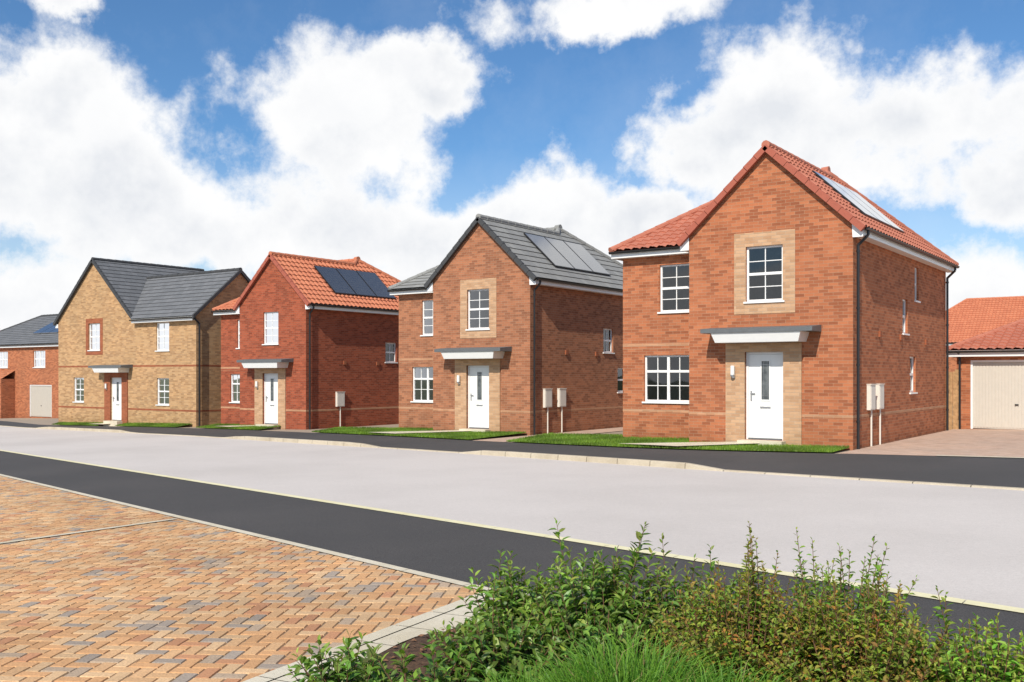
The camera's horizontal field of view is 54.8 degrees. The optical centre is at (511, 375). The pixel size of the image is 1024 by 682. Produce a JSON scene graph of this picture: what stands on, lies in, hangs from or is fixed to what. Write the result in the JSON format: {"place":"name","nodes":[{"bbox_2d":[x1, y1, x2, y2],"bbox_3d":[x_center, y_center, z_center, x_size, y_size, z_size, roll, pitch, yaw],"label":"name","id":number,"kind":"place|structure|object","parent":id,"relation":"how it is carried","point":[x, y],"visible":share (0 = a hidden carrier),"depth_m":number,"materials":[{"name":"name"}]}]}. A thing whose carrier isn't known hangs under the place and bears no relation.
{"place":"outdoors","nodes":[
{"label":"outdoors","id":0,"kind":"place"},
{"bbox_2d":[0,314,57,330],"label":"ridge caps","id":1,"kind":"object","parent":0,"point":[29,320],"visible":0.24,"depth_m":74.03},
{"bbox_2d":[0,315,57,344],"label":"roof tiles","id":2,"kind":"object","parent":1,"relation":"attached to","point":[21,334],"visible":0.7,"depth_m":71.05,"materials":[{"name":"tile"}]},
{"bbox_2d":[0,476,479,681],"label":"block paving","id":3,"kind":"structure","parent":0,"point":[131,589],"depth_m":8.02,"materials":[{"name":"brick"}]},
{"bbox_2d":[0,518,172,543],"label":"paving divider","id":4,"kind":"object","parent":3,"relation":"on","point":[84,531],"visible":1,"depth_m":11.87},
{"bbox_2d":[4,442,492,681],"bbox_3d":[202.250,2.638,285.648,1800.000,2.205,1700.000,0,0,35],"label":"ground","id":5,"kind":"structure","parent":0,"point":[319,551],"depth_m":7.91,"materials":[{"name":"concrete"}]},
{"bbox_2d":[949,357,956,371],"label":"walls","id":6,"kind":"structure","parent":5,"relation":"on","point":[952,364],"depth_m":78.21,"materials":[{"name":"orange brick"}]},
{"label":"fascia","id":7,"kind":"object","parent":6,"relation":"attached to","visible":0},
{"bbox_2d":[949,296,1023,309],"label":"ridge caps","id":8,"kind":"object","parent":7,"relation":"on","point":[1009,297],"visible":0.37,"depth_m":80.77,"materials":[{"name":"tile"}]},
{"bbox_2d":[949,298,1023,342],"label":"roof tiles","id":9,"kind":"object","parent":8,"relation":"attached to","point":[969,318],"visible":0.66,"depth_m":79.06,"materials":[{"name":"tile"}]},
{"bbox_2d":[306,618,662,681],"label":"planting bed","id":10,"kind":"object","parent":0,"point":[416,663],"visible":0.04,"depth_m":6.02,"materials":[{"name":"soil"}]},
{"bbox_2d":[283,629,396,681],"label":"laurel shrub","id":11,"kind":"object","parent":10,"relation":"on","point":[364,666],"visible":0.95,"depth_m":5.19,"materials":[{"name":"green plant"}]},
{"bbox_2d":[369,631,481,681],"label":"laurel shrub","id":12,"kind":"object","parent":10,"relation":"on","point":[437,675],"visible":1,"depth_m":5.08,"materials":[{"name":"green plant"}]},
{"bbox_2d":[423,571,567,681],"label":"laurel shrub","id":13,"kind":"object","parent":10,"relation":"on","point":[500,648],"visible":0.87,"depth_m":5.48,"materials":[{"name":"green plant"}]},
{"bbox_2d":[455,549,579,656],"bbox_3d":[0.029,1.451,6.250,0.841,0.686,0.835,0,0,35],"label":"laurel shrub","id":14,"kind":"object","parent":10,"relation":"on","point":[508,592],"visible":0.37,"depth_m":6.23,"materials":[{"name":"green plant"}]},
{"bbox_2d":[517,580,661,674],"bbox_3d":[0.463,1.496,5.735,0.901,0.591,0.878,0,0,35],"label":"laurel shrub","id":15,"kind":"object","parent":10,"relation":"on","point":[588,627],"visible":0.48,"depth_m":5.73,"materials":[{"name":"green plant"}]},
{"bbox_2d":[516,518,671,644],"bbox_3d":[0.489,1.350,6.273,1.009,0.857,0.991,0,0,35],"label":"laurel shrub","id":16,"kind":"object","parent":10,"relation":"on","point":[596,577],"visible":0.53,"depth_m":6.16,"materials":[{"name":"green plant"}]},
{"bbox_2d":[499,620,753,681],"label":"ornamental grass","id":17,"kind":"object","parent":10,"relation":"on","point":[614,673],"depth_m":4.77,"materials":[{"name":"plant"}]},
{"bbox_2d":[604,533,740,656],"bbox_3d":[1.003,1.394,6.131,0.924,0.773,0.923,0,0,35],"label":"laurel shrub","id":18,"kind":"object","parent":10,"relation":"on","point":[662,593],"visible":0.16,"depth_m":6.06,"materials":[{"name":"green plant"}]},
{"bbox_2d":[623,646,806,681],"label":"ornamental grass","id":19,"kind":"object","parent":10,"relation":"on","point":[728,679],"depth_m":4.67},
{"bbox_2d":[657,544,785,657],"bbox_3d":[1.235,1.377,5.767,0.768,0.742,0.842,0,0,12],"label":"laurel shrub","id":20,"kind":"object","parent":10,"relation":"on","point":[686,587],"visible":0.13,"depth_m":5.83,"materials":[{"name":"green plant"}]},
{"bbox_2d":[644,521,862,681],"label":"spirea shrub","id":21,"kind":"object","parent":10,"relation":"on","point":[730,633],"visible":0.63,"depth_m":5.07,"materials":[{"name":"green plant"}]},
{"bbox_2d":[747,527,936,671],"bbox_3d":[1.767,1.284,5.357,1.016,0.910,0.940,0,0,-28],"label":"spirea shrub","id":22,"kind":"object","parent":10,"relation":"on","point":[858,612],"visible":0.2,"depth_m":5.36,"materials":[{"name":"green plant"}]},
{"bbox_2d":[760,569,972,681],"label":"spirea shrub","id":23,"kind":"object","parent":10,"relation":"on","point":[846,665],"visible":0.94,"depth_m":4.71,"materials":[{"name":"green plant"}]},
{"bbox_2d":[884,585,1023,681],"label":"privet shrub","id":24,"kind":"object","parent":10,"relation":"on","point":[1000,669],"visible":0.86,"depth_m":4.53,"materials":[{"name":"green plant"}]},
{"bbox_2d":[0,426,1023,607],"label":"road","id":25,"kind":"structure","parent":0,"point":[966,543],"depth_m":14.15,"materials":[{"name":"asphalt"}]},
{"bbox_2d":[0,425,1023,490],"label":"kerb","id":26,"kind":"structure","parent":25,"relation":"on","point":[652,463],"depth_m":22.07,"materials":[{"name":"concrete"}]},
{"bbox_2d":[0,450,1023,612],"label":"flush kerb","id":27,"kind":"structure","parent":25,"relation":"on","point":[983,604],"depth_m":10.44,"materials":[{"name":"concrete"}]},
{"bbox_2d":[0,451,1023,675],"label":"pavement","id":28,"kind":"structure","parent":0,"point":[452,550],"depth_m":11.20,"materials":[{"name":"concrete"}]},
{"bbox_2d":[0,474,490,589],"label":"edging kerb","id":29,"kind":"structure","parent":28,"relation":"on","point":[454,581],"depth_m":10.76,"materials":[{"name":"concrete"}]},
{"bbox_2d":[243,589,526,681],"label":"edging slabs","id":30,"kind":"structure","parent":28,"relation":"on","point":[393,639],"depth_m":6.69,"materials":[{"name":"concrete"}]},
{"bbox_2d":[0,421,1023,487],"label":"footpath","id":31,"kind":"structure","parent":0,"point":[1005,472],"depth_m":20.47,"materials":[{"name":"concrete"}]},
{"bbox_2d":[0,416,1023,458],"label":"plot ground","id":32,"kind":"structure","parent":0,"point":[44,421],"depth_m":33.71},
{"bbox_2d":[0,370,14,417],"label":"front bay","id":33,"kind":"object","parent":32,"relation":"on","point":[7,398],"visible":0.67,"depth_m":69.10,"materials":[{"name":"orange brick"}]},
{"bbox_2d":[0,346,57,417],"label":"walls","id":34,"kind":"structure","parent":32,"relation":"on","point":[25,375],"depth_m":68.47,"materials":[{"name":"red brick"}]},
{"bbox_2d":[0,351,44,366],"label":"window glass","id":35,"kind":"object","parent":34,"relation":"attached to","point":[6,357],"visible":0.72,"depth_m":68.12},
{"bbox_2d":[0,343,57,347],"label":"fascia","id":36,"kind":"structure","parent":34,"relation":"attached to","point":[23,345],"depth_m":67.97,"materials":[{"name":"white plastic"}]},
{"bbox_2d":[30,385,51,416],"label":"garage door","id":37,"kind":"structure","parent":34,"relation":"attached to","point":[40,400],"depth_m":67.62,"materials":[{"name":"white plastic"}]},
{"bbox_2d":[58,264,248,426],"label":"walls","id":38,"kind":"structure","parent":32,"relation":"on","point":[126,340],"depth_m":47.44,"materials":[{"name":"brick"}]},
{"bbox_2d":[88,364,132,372],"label":"door canopy","id":39,"kind":"object","parent":38,"relation":"attached to","point":[110,368],"visible":1,"depth_m":47.93,"materials":[{"name":"white plastic"}]},
{"bbox_2d":[112,378,120,420],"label":"front door","id":40,"kind":"structure","parent":38,"relation":"attached to","point":[116,399],"depth_m":48.70,"materials":[{"name":"white plastic"}]},
{"bbox_2d":[73,322,169,405],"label":"window frames","id":41,"kind":"structure","parent":38,"relation":"attached to","point":[164,397],"depth_m":46.76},
{"bbox_2d":[76,323,168,403],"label":"window glass","id":42,"kind":"object","parent":38,"relation":"attached to","point":[163,342],"visible":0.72,"depth_m":46.72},
{"bbox_2d":[55,316,192,327],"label":"fascia and soffit","id":43,"kind":"structure","parent":38,"relation":"attached to","point":[163,320],"depth_m":46.10,"materials":[{"name":"white plastic"}]},
{"bbox_2d":[58,318,220,430],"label":"brick trim","id":44,"kind":"structure","parent":38,"relation":"attached to","point":[124,397],"depth_m":48.85,"materials":[{"name":"brick"}]},
{"bbox_2d":[95,260,198,313],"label":"roof tiles","id":45,"kind":"object","parent":38,"relation":"attached to","point":[127,281],"visible":0.38,"depth_m":50.04,"materials":[{"name":"tile"}]},
{"bbox_2d":[53,257,250,325],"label":"ridge and verge caps","id":46,"kind":"structure","parent":38,"relation":"attached to","point":[126,309],"depth_m":49.35,"materials":[{"name":"tile"}]},
{"bbox_2d":[131,271,236,318],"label":"roof tiles","id":47,"kind":"object","parent":38,"relation":"attached to","point":[181,296],"visible":1,"depth_m":47.42,"materials":[{"name":"tile"}]},
{"bbox_2d":[129,316,199,425],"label":"gutter and downpipes","id":48,"kind":"object","parent":32,"relation":"on","point":[196,320],"visible":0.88,"depth_m":45.01,"materials":[{"name":"black plastic"}]},
{"bbox_2d":[211,304,398,429],"bbox_3d":[-8.054,-0.289,45.647,7.060,5.130,9.880,0,0,35],"label":"gutter and downpipes","id":49,"kind":"object","parent":32,"relation":"on","point":[313,305],"visible":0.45,"depth_m":39.86,"materials":[{"name":"black plastic"}]},
{"bbox_2d":[221,259,398,429],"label":"walls","id":50,"kind":"structure","parent":32,"relation":"on","point":[356,341],"depth_m":41.60,"materials":[{"name":"red brick"}]},
{"bbox_2d":[237,358,293,367],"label":"door canopy","id":51,"kind":"object","parent":50,"relation":"attached to","point":[267,363],"visible":1,"depth_m":40.34,"materials":[{"name":"white plastic"}]},
{"bbox_2d":[264,373,277,424],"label":"front door","id":52,"kind":"structure","parent":50,"relation":"attached to","point":[270,398],"depth_m":41.11,"materials":[{"name":"white plastic"}]},
{"bbox_2d":[213,304,398,315],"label":"fascia and soffit","id":53,"kind":"structure","parent":50,"relation":"attached to","point":[237,311],"depth_m":42.18,"materials":[{"name":"white plastic"}]},
{"bbox_2d":[212,251,400,310],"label":"ridge caps","id":54,"kind":"object","parent":50,"relation":"attached to","point":[354,262],"visible":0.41,"depth_m":44.30,"materials":[{"name":"tile"}]},
{"bbox_2d":[233,254,310,309],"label":"verge caps","id":55,"kind":"object","parent":54,"relation":"attached to","point":[283,273],"visible":1,"depth_m":40.84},
{"bbox_2d":[272,254,391,309],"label":"roof tiles","id":56,"kind":"object","parent":54,"relation":"attached to","point":[309,281],"visible":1,"depth_m":41.44,"materials":[{"name":"tile"}]},
{"bbox_2d":[314,265,395,298],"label":"solar panels","id":57,"kind":"object","parent":56,"relation":"attached to","point":[352,282],"visible":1,"depth_m":43.27,"materials":[{"name":"blue glass"}]},
{"bbox_2d":[356,261,398,310],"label":"roof tiles","id":58,"kind":"object","parent":54,"relation":"attached to","point":[388,281],"visible":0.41,"depth_m":45.24,"materials":[{"name":"tile"}]},
{"bbox_2d":[221,367,398,428],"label":"brick trim","id":59,"kind":"structure","parent":50,"relation":"attached to","point":[258,399],"depth_m":41.27,"materials":[{"name":"brick"}]},
{"bbox_2d":[229,312,397,402],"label":"window frames","id":60,"kind":"structure","parent":50,"relation":"attached to","point":[272,343],"depth_m":43.66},
{"bbox_2d":[233,313,393,400],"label":"window glass","id":61,"kind":"object","parent":50,"relation":"attached to","point":[269,324],"visible":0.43,"depth_m":43.66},
{"bbox_2d":[399,223,622,435],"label":"walls","id":62,"kind":"structure","parent":32,"relation":"on","point":[574,322],"depth_m":33.67,"materials":[{"name":"brown brick"}]},
{"bbox_2d":[434,346,511,358],"bbox_3d":[-1.313,-0.739,32.738,2.740,0.390,0.660,0,0,35],"label":"door canopy","id":63,"kind":"object","parent":62,"relation":"attached to","point":[476,353],"visible":1,"depth_m":32.38,"materials":[{"name":"white plastic"}]},
{"bbox_2d":[468,365,488,428],"bbox_3d":[-1.082,0.736,33.083,0.960,2.120,0.090,0,0,35],"label":"front door","id":64,"kind":"structure","parent":62,"relation":"attached to","point":[478,395],"depth_m":33.10,"materials":[{"name":"white plastic"}]},
{"bbox_2d":[387,278,622,434],"bbox_3d":[0.839,-0.539,37.647,7.060,5.130,9.880,0,0,35],"label":"gutter and downpipes","id":65,"kind":"object","parent":62,"relation":"attached to","point":[534,355],"visible":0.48,"depth_m":31.87,"materials":[{"name":"black plastic"}]},
{"bbox_2d":[388,214,622,289],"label":"ridge caps","id":66,"kind":"object","parent":62,"relation":"attached to","point":[558,228],"visible":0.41,"depth_m":36.52,"materials":[{"name":"tile"}]},
{"bbox_2d":[392,230,555,289],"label":"roof tiles","id":67,"kind":"object","parent":66,"relation":"attached to","point":[419,282],"visible":0.09,"depth_m":36.08,"materials":[{"name":"tile"}]},
{"bbox_2d":[424,217,537,287],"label":"verge caps","id":68,"kind":"object","parent":66,"relation":"attached to","point":[495,237],"visible":1,"depth_m":32.87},
{"bbox_2d":[481,218,609,287],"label":"roof tiles","id":69,"kind":"object","parent":66,"relation":"attached to","point":[526,251],"visible":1,"depth_m":33.44,"materials":[{"name":"tile"}]},
{"bbox_2d":[523,233,610,275],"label":"solar panels","id":70,"kind":"object","parent":69,"relation":"on","point":[565,254],"visible":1,"depth_m":35.25,"materials":[{"name":"grey glass"}]},
{"bbox_2d":[560,231,622,289],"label":"roof tiles","id":71,"kind":"object","parent":66,"relation":"attached to","point":[614,280],"visible":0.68,"depth_m":37.34,"materials":[{"name":"tile"}]},
{"bbox_2d":[390,277,622,295],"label":"fascia and soffit","id":72,"kind":"structure","parent":62,"relation":"attached to","point":[549,284],"depth_m":34.33,"materials":[{"name":"white plastic"}]},
{"bbox_2d":[399,278,622,431],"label":"brick trim","id":73,"kind":"structure","parent":62,"relation":"attached to","point":[460,409],"depth_m":33.09,"materials":[{"name":"brick"}]},
{"bbox_2d":[410,289,622,402],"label":"window frames","id":74,"kind":"structure","parent":62,"relation":"attached to","point":[471,329],"depth_m":35.54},
{"bbox_2d":[415,290,622,399],"bbox_3d":[0.027,-0.674,36.353,5.990,4.640,6.610,0,0,35],"label":"window glass","id":75,"kind":"object","parent":62,"relation":"attached to","point":[474,295],"visible":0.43,"depth_m":36.45,"materials":[{"name":"glass"}]},
{"bbox_2d":[543,388,566,433],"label":"meter boxes","id":76,"kind":"object","parent":62,"relation":"attached to","point":[561,398],"visible":0.86,"depth_m":33.07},
{"bbox_2d":[475,427,622,441],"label":"driveway","id":77,"kind":"structure","parent":32,"relation":"on","point":[573,432],"depth_m":32.82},
{"bbox_2d":[737,439,785,445],"bbox_3d":[5.980,1.728,23.605,1.100,0.325,0.400,0,0,35],"label":"door step","id":78,"kind":"object","parent":32,"relation":"on","point":[760,442],"depth_m":23.45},
{"bbox_2d":[608,227,959,448],"bbox_3d":[8.030,-0.775,28.353,7.060,5.130,9.880,0,0,35],"label":"gutter and downpipes","id":79,"kind":"object","parent":32,"relation":"on","point":[876,232],"visible":0.93,"depth_m":25.32,"materials":[{"name":"black plastic"}]},
{"bbox_2d":[623,153,945,449],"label":"walls","id":80,"kind":"structure","parent":32,"relation":"on","point":[768,192],"depth_m":24.40,"materials":[{"name":"orange brick"}]},
{"bbox_2d":[700,325,820,342],"bbox_3d":[5.878,-0.975,23.444,2.740,0.390,0.660,0,0,35],"label":"door canopy","id":81,"kind":"object","parent":80,"relation":"attached to","point":[770,334],"visible":1,"depth_m":23.14,"materials":[{"name":"white plastic"}]},
{"bbox_2d":[746,352,782,440],"bbox_3d":[6.110,0.500,23.788,0.960,2.120,0.090,0,0,35],"label":"front door","id":82,"kind":"structure","parent":80,"relation":"attached to","point":[764,397],"depth_m":23.80,"materials":[{"name":"white plastic"}]},
{"bbox_2d":[648,247,910,399],"bbox_3d":[7.155,-0.910,26.969,5.990,4.640,6.390,0,0,35],"label":"window glass","id":83,"kind":"object","parent":80,"relation":"attached to","point":[774,292],"visible":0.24,"depth_m":27.40,"materials":[{"name":"glass"}]},
{"bbox_2d":[642,245,920,403],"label":"window frames","id":84,"kind":"structure","parent":80,"relation":"attached to","point":[668,371],"depth_m":26.12,"materials":[{"name":"plastic"}]},
{"bbox_2d":[611,224,953,272],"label":"fascia and soffit","id":85,"kind":"structure","parent":80,"relation":"attached to","point":[877,240],"depth_m":25.94,"materials":[{"name":"white plastic"}]},
{"bbox_2d":[608,140,958,265],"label":"ridge caps","id":86,"kind":"object","parent":80,"relation":"attached to","point":[826,170],"visible":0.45,"depth_m":27.84,"materials":[{"name":"tile"}]},
{"bbox_2d":[615,207,706,251],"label":"roof tiles","id":87,"kind":"object","parent":86,"relation":"attached to","point":[670,234],"visible":0.23,"depth_m":26.86,"materials":[{"name":"tile"}]},
{"bbox_2d":[676,145,865,245],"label":"verge caps","id":88,"kind":"object","parent":86,"relation":"attached to","point":[743,172],"visible":1,"depth_m":23.59,"materials":[{"name":"tile"}]},
{"bbox_2d":[769,146,916,246],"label":"roof tiles","id":89,"kind":"object","parent":86,"relation":"attached to","point":[807,172],"visible":0.65,"depth_m":24.02,"materials":[{"name":"tile"}]},
{"bbox_2d":[812,170,904,232],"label":"solar panels","id":90,"kind":"object","parent":89,"relation":"attached to","point":[861,204],"visible":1,"depth_m":25.69,"materials":[{"name":"white glass"}]},
{"bbox_2d":[833,177,955,264],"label":"roof tiles","id":91,"kind":"object","parent":86,"relation":"attached to","point":[919,243],"visible":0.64,"depth_m":28.44,"materials":[{"name":"tile"}]},
{"bbox_2d":[623,229,945,445],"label":"brick trim","id":92,"kind":"structure","parent":80,"relation":"attached to","point":[734,413],"depth_m":23.76,"materials":[{"name":"brick"}]},
{"bbox_2d":[867,384,883,446],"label":"meter boxes","id":93,"kind":"object","parent":80,"relation":"attached to","point":[875,396],"visible":0.87,"depth_m":23.66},
{"bbox_2d":[949,369,958,429],"bbox_3d":[12.947,0.868,31.654,2.550,2.100,0.170,0,0,35],"label":"timber fence","id":94,"kind":"object","parent":32,"relation":"on","point":[953,400],"visible":0.13,"depth_m":30.92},
{"bbox_2d":[949,318,1023,429],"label":"garage","id":95,"kind":"structure","parent":32,"relation":"on","point":[990,365],"depth_m":30.55,"materials":[{"name":"orange brick"}]},
{"bbox_2d":[971,360,1023,429],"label":"garage door","id":96,"kind":"structure","parent":95,"relation":"in","point":[997,386],"depth_m":30.41,"materials":[{"name":"white plastic"}]},
{"bbox_2d":[0,0,1023,329],"label":"sky","id":97,"kind":"structure","parent":0,"point":[207,135],"materials":[{"name":"blue"}]},
{"bbox_2d":[453,657,600,681],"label":"ornamental grass","id":98,"kind":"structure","parent":0,"point":[515,678],"depth_m":5.05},
{"bbox_2d":[621,442,751,445],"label":"garden path","id":99,"kind":"structure","parent":0,"point":[689,443],"depth_m":24.00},
{"bbox_2d":[842,429,1023,457],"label":"driveway","id":100,"kind":"structure","parent":0,"point":[1001,443],"depth_m":23.43,"materials":[{"name":"concrete"}]},
{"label":"lawn","id":101,"kind":"object","parent":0,"visible":0},
{"bbox_2d":[767,444,848,451],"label":"lawn grass","id":102,"kind":"structure","parent":101,"relation":"on","point":[808,448],"depth_m":22.21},
{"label":"lawn","id":103,"kind":"object","parent":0,"visible":0},
{"bbox_2d":[668,441,786,450],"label":"lawn grass","id":104,"kind":"structure","parent":103,"relation":"on","point":[752,447],"depth_m":23.16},
{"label":"lawn","id":105,"kind":"structure","parent":0,"visible":0},
{"bbox_2d":[590,436,688,447],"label":"lawn grass","id":106,"kind":"structure","parent":105,"relation":"on","point":[618,442],"depth_m":25.43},
{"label":"lawn","id":107,"kind":"structure","parent":0,"visible":0},
{"bbox_2d":[506,432,622,444],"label":"lawn grass","id":108,"kind":"structure","parent":107,"relation":"on","point":[582,439],"depth_m":27.59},
{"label":"lawn","id":109,"kind":"structure","parent":0,"visible":0},
{"bbox_2d":[395,430,525,439],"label":"lawn grass","id":110,"kind":"structure","parent":109,"relation":"on","point":[464,435],"depth_m":31.48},
{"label":"lawn","id":111,"kind":"structure","parent":0,"visible":0},
{"bbox_2d":[355,427,432,435],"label":"lawn grass","id":112,"kind":"structure","parent":111,"relation":"on","point":[394,429],"depth_m":34.45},
{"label":"lawn","id":113,"kind":"structure","parent":0,"visible":0},
{"bbox_2d":[312,426,390,433],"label":"lawn grass","id":114,"kind":"structure","parent":113,"relation":"on","point":[348,430],"depth_m":36.04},
{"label":"lawn","id":115,"kind":"structure","parent":0,"visible":0},
{"bbox_2d":[115,422,189,426],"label":"lawn grass","id":116,"kind":"structure","parent":115,"relation":"on","point":[158,424],"depth_m":45.84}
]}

